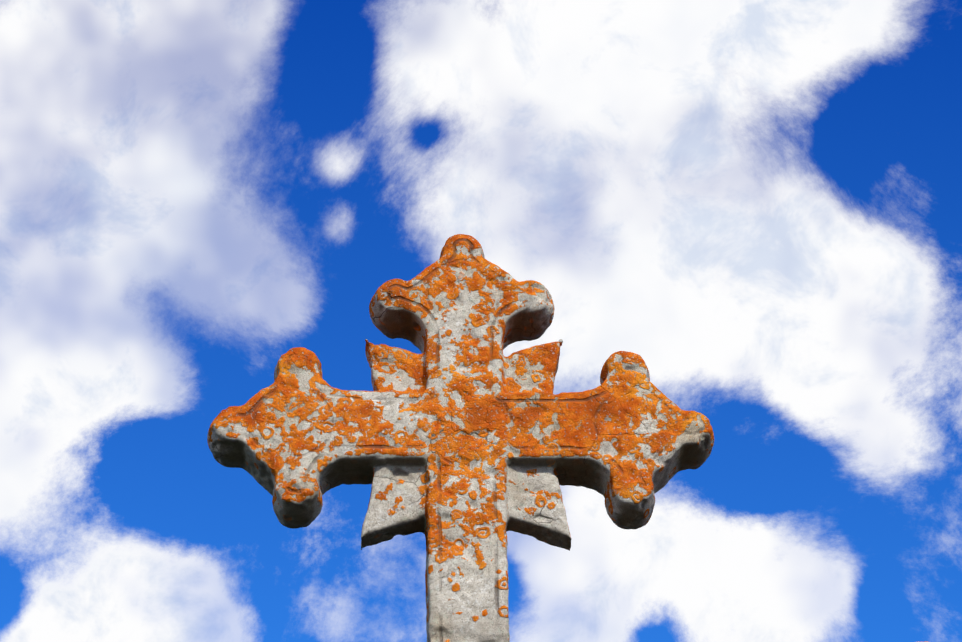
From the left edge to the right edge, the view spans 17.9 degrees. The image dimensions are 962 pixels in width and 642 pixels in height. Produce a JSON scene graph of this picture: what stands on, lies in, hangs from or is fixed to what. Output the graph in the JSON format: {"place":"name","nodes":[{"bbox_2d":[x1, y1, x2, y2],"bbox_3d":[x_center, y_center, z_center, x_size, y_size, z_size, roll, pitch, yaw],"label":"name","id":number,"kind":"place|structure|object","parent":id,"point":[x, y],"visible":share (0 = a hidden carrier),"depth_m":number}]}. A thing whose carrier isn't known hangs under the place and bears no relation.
{"place":"outdoors","nodes":[
{"label":"outdoors","id":0,"kind":"place"},
{"bbox_2d":[207,234,713,641],"bbox_3d":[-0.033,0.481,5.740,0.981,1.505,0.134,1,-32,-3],"label":"stone cross","id":1,"kind":"object","parent":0,"point":[463,443],"visible":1,"depth_m":5.84},
{"bbox_2d":[0,0,961,641],"label":"sky","id":2,"kind":"structure","parent":0,"point":[758,203]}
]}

